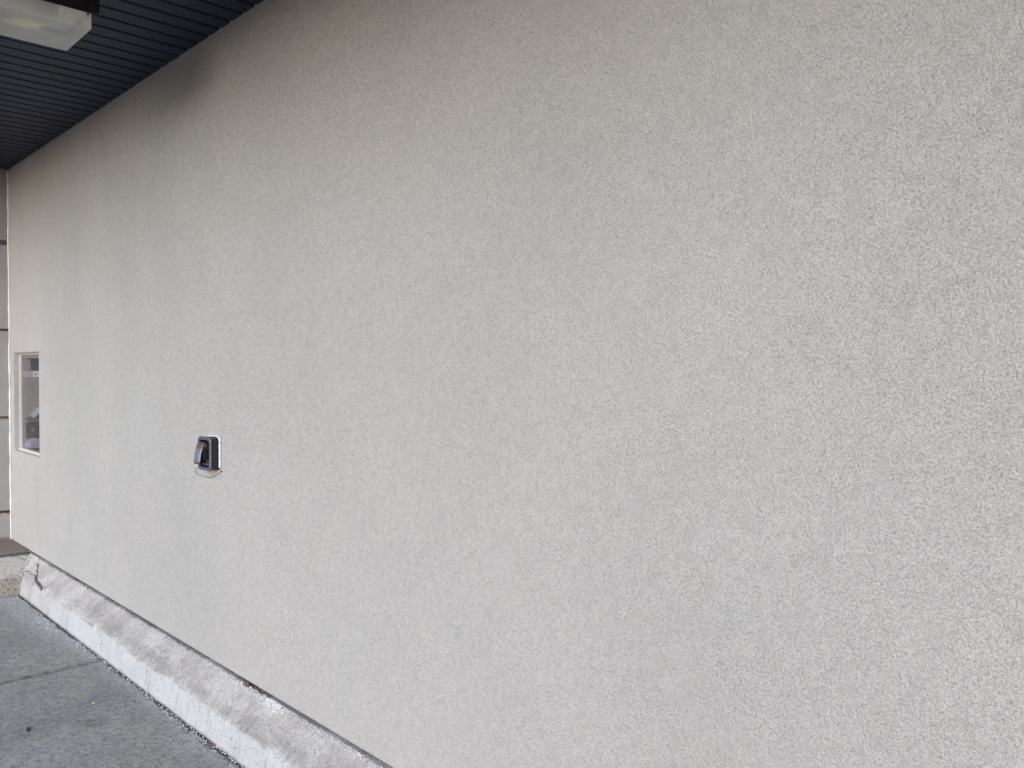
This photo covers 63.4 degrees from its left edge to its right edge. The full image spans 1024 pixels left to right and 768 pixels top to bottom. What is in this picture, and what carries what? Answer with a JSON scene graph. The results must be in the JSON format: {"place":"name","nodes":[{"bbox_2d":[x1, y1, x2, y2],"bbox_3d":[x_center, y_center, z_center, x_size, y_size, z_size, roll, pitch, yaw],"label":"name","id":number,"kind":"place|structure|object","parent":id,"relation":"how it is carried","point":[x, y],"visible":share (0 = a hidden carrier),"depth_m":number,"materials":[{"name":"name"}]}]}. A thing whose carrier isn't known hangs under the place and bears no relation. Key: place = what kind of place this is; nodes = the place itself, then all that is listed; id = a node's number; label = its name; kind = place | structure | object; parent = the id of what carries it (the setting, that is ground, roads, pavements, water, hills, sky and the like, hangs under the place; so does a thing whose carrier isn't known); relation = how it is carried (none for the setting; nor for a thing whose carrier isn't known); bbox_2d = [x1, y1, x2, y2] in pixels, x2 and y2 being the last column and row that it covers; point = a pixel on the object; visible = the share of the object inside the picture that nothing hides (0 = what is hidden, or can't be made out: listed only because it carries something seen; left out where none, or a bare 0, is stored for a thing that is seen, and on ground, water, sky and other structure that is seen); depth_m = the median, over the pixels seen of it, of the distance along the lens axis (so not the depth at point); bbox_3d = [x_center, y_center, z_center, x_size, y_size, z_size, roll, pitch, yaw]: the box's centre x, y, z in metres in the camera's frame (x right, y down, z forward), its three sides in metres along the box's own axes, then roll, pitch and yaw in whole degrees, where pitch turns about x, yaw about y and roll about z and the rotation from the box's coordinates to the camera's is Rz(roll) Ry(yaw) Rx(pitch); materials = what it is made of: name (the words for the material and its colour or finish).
{"place":"outdoors","nodes":[
{"label":"outdoors","id":0,"kind":"place"},
{"bbox_2d":[0,596,237,767],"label":"pavement","id":1,"kind":"structure","parent":0,"point":[51,689],"depth_m":3.63,"materials":[{"name":"concrete"}]},
{"bbox_2d":[0,554,27,598],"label":"pier kerb","id":2,"kind":"structure","parent":1,"relation":"on","point":[12,568],"depth_m":5.51,"materials":[{"name":"concrete"}]},
{"bbox_2d":[0,551,282,767],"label":"grit","id":3,"kind":"object","parent":1,"relation":"on","point":[100,660],"visible":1,"depth_m":3.96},
{"bbox_2d":[11,554,382,767],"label":"paint flakes","id":4,"kind":"object","parent":1,"relation":"on","point":[267,700],"visible":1,"depth_m":3.32,"materials":[{"name":"white paint"}]},
{"bbox_2d":[20,551,392,767],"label":"kerb","id":5,"kind":"structure","parent":1,"relation":"on","point":[175,680],"depth_m":3.63,"materials":[{"name":"concrete"}]},
{"label":"ground","id":6,"kind":"structure","parent":0,"visible":0},
{"bbox_2d":[0,168,30,554],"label":"side pier","id":7,"kind":"structure","parent":6,"relation":"on","point":[8,545],"depth_m":6.05,"materials":[{"name":"beige paint"}]},
{"bbox_2d":[7,0,1023,767],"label":"stucco wall","id":8,"kind":"structure","parent":6,"relation":"on","point":[525,382],"depth_m":2.11,"materials":[{"name":"beige paint"}]},
{"bbox_2d":[19,352,39,455],"bbox_3d":[-3.181,0.130,5.944,0.476,0.803,0.712,-1,2,-44],"label":"service window","id":9,"kind":"structure","parent":8,"relation":"attached to","point":[29,409],"depth_m":6.04,"materials":[{"name":"glass"}]},
{"bbox_2d":[0,0,262,168],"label":"canopy","id":10,"kind":"object","parent":8,"relation":"attached to","point":[49,94],"visible":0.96,"depth_m":3.89,"materials":[{"name":"metal"}]},
{"bbox_2d":[0,0,99,50],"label":"ceiling light","id":11,"kind":"object","parent":10,"relation":"hanging from","point":[65,25],"visible":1,"depth_m":3.01,"materials":[{"name":"white plastic"}]},
{"bbox_2d":[194,434,221,476],"bbox_3d":[-1.355,0.313,3.605,0.082,0.194,0.264,-1,2,-44],"label":"wall box","id":12,"kind":"object","parent":8,"relation":"attached to","point":[207,455],"visible":1,"depth_m":3.54,"materials":[{"name":"black plastic"}]}
]}

